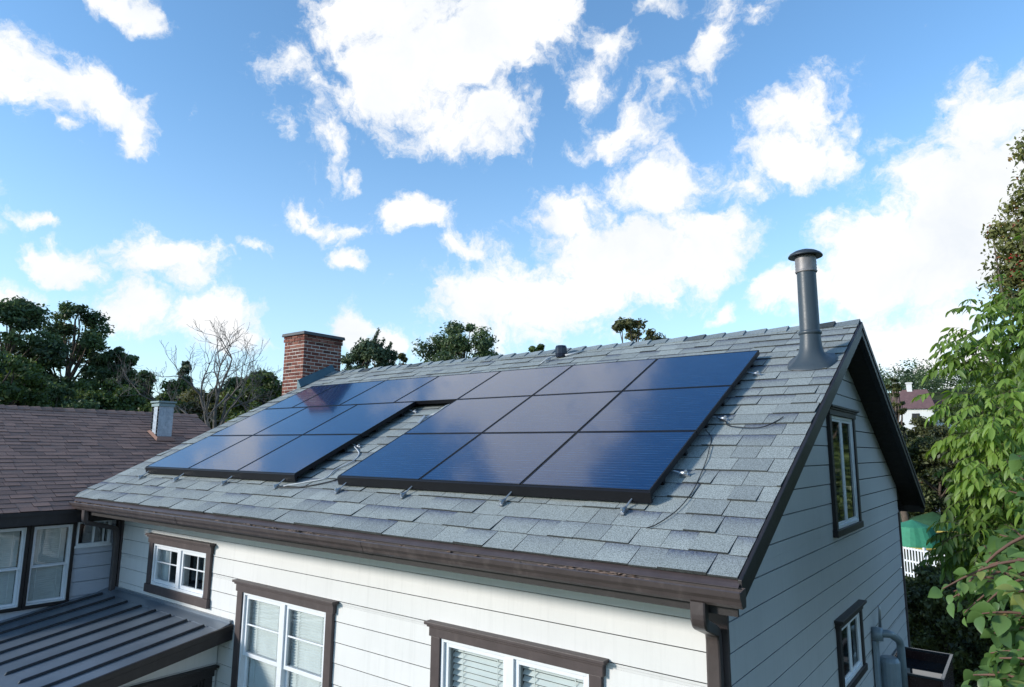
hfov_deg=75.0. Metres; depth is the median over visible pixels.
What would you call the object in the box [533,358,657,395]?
solar panel
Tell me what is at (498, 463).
solar panel
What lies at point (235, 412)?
broadleaf tree
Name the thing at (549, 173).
sky
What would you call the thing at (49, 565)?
window
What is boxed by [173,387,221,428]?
broadleaf tree
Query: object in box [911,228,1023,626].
ash tree
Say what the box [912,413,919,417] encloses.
window
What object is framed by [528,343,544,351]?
broadleaf tree
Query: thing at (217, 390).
bare tree
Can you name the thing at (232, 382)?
broadleaf tree
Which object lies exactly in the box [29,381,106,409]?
broadleaf tree
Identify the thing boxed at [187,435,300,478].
solar panel
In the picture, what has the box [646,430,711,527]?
cable
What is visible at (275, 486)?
roof hook
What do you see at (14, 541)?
window
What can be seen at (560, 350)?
roof vent
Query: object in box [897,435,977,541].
broadleaf tree
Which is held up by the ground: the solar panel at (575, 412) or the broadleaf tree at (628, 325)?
the broadleaf tree at (628, 325)
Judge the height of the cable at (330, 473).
0.515 m
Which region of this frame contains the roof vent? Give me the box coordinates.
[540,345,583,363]
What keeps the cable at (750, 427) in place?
on the gabled house at (769, 555)
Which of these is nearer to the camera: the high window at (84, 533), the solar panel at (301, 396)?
the high window at (84, 533)
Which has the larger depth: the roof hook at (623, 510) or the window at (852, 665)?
the window at (852, 665)
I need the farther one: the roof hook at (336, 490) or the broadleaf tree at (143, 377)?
the broadleaf tree at (143, 377)
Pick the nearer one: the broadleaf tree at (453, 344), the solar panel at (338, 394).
the solar panel at (338, 394)
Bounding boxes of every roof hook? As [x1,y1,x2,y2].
[220,476,231,485]
[273,479,284,488]
[334,482,345,493]
[399,486,411,498]
[498,492,511,505]
[619,498,631,514]
[671,470,689,476]
[712,415,728,421]
[746,371,760,375]
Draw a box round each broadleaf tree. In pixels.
[0,295,77,385]
[0,353,56,407]
[15,300,115,389]
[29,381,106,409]
[62,378,147,411]
[92,346,139,391]
[132,370,157,403]
[138,380,154,396]
[138,392,189,413]
[146,378,207,413]
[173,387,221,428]
[205,391,229,427]
[207,377,245,417]
[219,368,282,422]
[394,353,407,365]
[411,320,498,362]
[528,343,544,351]
[611,316,670,342]
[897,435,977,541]
[902,415,956,480]
[932,403,967,464]
[945,376,1023,500]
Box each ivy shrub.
[902,562,988,686]
[934,539,1020,686]
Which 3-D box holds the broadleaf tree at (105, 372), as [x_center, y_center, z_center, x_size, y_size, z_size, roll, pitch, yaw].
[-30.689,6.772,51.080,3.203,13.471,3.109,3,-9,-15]
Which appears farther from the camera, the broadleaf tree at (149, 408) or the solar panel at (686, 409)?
the broadleaf tree at (149, 408)
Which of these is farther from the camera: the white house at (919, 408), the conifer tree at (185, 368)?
the white house at (919, 408)
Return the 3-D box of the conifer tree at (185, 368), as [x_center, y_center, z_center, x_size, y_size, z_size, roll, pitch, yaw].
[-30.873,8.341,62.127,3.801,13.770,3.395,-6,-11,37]
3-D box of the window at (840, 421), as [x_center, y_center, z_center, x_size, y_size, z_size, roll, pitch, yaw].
[4.172,1.588,8.454,0.225,1.540,1.600,-6,-11,37]
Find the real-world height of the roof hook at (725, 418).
0.084 m
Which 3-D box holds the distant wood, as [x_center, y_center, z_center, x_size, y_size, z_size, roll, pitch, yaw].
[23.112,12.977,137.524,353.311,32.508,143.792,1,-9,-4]
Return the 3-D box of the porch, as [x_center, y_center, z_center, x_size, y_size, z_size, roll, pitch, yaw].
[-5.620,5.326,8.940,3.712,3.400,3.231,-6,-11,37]
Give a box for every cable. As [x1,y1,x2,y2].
[277,479,337,487]
[283,446,359,485]
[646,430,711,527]
[716,417,782,427]
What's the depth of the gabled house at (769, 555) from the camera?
6.97 m
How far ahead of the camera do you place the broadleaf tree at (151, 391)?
61.41 m
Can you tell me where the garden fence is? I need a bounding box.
[903,546,944,577]
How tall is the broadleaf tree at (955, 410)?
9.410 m
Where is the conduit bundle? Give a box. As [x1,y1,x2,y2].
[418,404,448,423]
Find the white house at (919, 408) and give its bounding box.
[891,382,956,430]
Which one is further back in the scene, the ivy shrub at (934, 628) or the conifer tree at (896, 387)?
the conifer tree at (896, 387)
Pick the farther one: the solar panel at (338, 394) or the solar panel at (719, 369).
the solar panel at (338, 394)
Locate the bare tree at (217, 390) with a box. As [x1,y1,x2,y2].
[106,319,281,428]
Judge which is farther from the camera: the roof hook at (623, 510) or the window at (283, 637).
the window at (283, 637)
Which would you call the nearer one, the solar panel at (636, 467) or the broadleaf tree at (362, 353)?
the solar panel at (636, 467)
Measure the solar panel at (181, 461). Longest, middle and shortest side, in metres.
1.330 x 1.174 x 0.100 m
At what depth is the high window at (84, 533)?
10.79 m
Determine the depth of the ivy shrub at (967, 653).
13.26 m
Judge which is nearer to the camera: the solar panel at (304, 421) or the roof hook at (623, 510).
the roof hook at (623, 510)
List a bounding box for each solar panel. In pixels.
[145,435,251,475]
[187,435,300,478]
[210,407,306,435]
[236,434,360,481]
[254,404,356,434]
[266,384,337,408]
[292,380,384,407]
[303,402,415,437]
[337,433,480,489]
[340,376,437,404]
[394,371,499,404]
[404,396,530,433]
[418,432,576,495]
[458,365,572,398]
[482,391,621,432]
[519,431,696,503]
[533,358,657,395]
[578,386,731,435]
[623,350,759,390]
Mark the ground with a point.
(939, 395)
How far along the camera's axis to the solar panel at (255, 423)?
11.64 m
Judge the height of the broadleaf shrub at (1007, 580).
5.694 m
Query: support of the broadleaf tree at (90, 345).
on the ground
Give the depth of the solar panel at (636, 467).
6.14 m
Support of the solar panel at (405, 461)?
attached to the rail
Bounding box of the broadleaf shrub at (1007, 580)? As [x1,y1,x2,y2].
[928,451,1023,686]
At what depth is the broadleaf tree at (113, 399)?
46.08 m
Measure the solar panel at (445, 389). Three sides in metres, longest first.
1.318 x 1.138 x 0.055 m
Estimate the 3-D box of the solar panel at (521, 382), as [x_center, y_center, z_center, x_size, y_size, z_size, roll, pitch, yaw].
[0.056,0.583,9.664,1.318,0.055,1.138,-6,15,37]
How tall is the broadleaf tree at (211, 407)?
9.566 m
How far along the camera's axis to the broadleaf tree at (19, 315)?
48.18 m
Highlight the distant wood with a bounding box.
[878,353,1017,398]
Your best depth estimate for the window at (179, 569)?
9.78 m
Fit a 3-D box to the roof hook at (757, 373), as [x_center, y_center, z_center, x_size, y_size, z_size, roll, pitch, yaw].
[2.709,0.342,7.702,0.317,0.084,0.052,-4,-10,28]
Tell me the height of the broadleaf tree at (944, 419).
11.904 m
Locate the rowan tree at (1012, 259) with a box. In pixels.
[976,129,1023,324]
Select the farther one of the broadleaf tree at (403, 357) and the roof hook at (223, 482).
the broadleaf tree at (403, 357)
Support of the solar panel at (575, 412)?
on the rail
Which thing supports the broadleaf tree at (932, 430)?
on the ground
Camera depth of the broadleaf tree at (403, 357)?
41.33 m
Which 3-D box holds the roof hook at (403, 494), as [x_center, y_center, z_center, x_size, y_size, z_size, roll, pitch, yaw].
[-1.081,1.540,7.093,0.076,0.082,0.311,-6,15,37]
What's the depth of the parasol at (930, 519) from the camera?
37.45 m
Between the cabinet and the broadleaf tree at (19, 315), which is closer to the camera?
the cabinet
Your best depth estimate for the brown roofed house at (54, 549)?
10.93 m
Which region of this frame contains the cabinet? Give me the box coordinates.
[892,647,954,686]
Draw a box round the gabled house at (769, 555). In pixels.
[69,249,925,686]
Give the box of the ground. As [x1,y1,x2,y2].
[888,388,970,649]
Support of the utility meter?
attached to the gabled house at (769, 555)
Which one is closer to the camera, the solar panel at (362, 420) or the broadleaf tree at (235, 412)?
the solar panel at (362, 420)
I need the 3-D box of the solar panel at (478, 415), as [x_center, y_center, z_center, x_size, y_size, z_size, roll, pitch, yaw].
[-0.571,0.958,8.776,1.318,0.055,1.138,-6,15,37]
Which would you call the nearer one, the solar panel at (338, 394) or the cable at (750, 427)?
the cable at (750, 427)
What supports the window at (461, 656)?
in the gabled house at (769, 555)
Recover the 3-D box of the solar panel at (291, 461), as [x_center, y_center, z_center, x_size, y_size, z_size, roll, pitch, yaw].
[-2.930,1.552,9.180,1.330,0.100,1.174,-6,15,37]
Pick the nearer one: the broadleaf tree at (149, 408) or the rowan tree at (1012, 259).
the rowan tree at (1012, 259)
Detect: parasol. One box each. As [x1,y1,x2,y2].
[898,520,939,560]
[909,512,957,532]
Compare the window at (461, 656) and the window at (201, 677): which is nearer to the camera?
the window at (461, 656)
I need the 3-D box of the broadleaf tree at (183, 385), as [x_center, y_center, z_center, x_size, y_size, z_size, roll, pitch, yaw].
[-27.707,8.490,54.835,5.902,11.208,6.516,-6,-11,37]
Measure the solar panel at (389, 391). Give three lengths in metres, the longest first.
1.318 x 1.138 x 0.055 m
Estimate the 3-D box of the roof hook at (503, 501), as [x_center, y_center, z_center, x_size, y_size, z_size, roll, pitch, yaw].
[-0.022,1.423,6.296,0.076,0.082,0.311,-6,15,37]
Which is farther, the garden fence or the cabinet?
the garden fence
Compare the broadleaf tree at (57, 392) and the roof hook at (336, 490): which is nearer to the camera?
the roof hook at (336, 490)
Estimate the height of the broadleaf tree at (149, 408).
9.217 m
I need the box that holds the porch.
[0,586,233,686]
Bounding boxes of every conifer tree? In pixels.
[176,360,198,389]
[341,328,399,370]
[885,378,910,551]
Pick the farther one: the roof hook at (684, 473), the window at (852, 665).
the window at (852, 665)
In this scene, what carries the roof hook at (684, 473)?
attached to the gabled house at (769, 555)
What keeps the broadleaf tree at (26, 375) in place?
on the ground
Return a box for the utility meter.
[871,604,907,686]
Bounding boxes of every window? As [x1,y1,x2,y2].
[0,526,30,613]
[22,522,76,609]
[74,520,111,548]
[129,664,218,686]
[143,532,241,608]
[231,579,363,686]
[424,619,621,686]
[826,404,863,537]
[834,599,867,686]
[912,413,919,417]
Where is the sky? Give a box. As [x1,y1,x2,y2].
[0,0,1023,397]
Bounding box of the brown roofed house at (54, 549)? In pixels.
[0,401,210,620]
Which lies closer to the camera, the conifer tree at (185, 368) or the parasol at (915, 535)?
the parasol at (915, 535)
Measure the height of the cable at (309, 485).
0.360 m
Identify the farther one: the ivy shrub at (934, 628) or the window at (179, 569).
the ivy shrub at (934, 628)

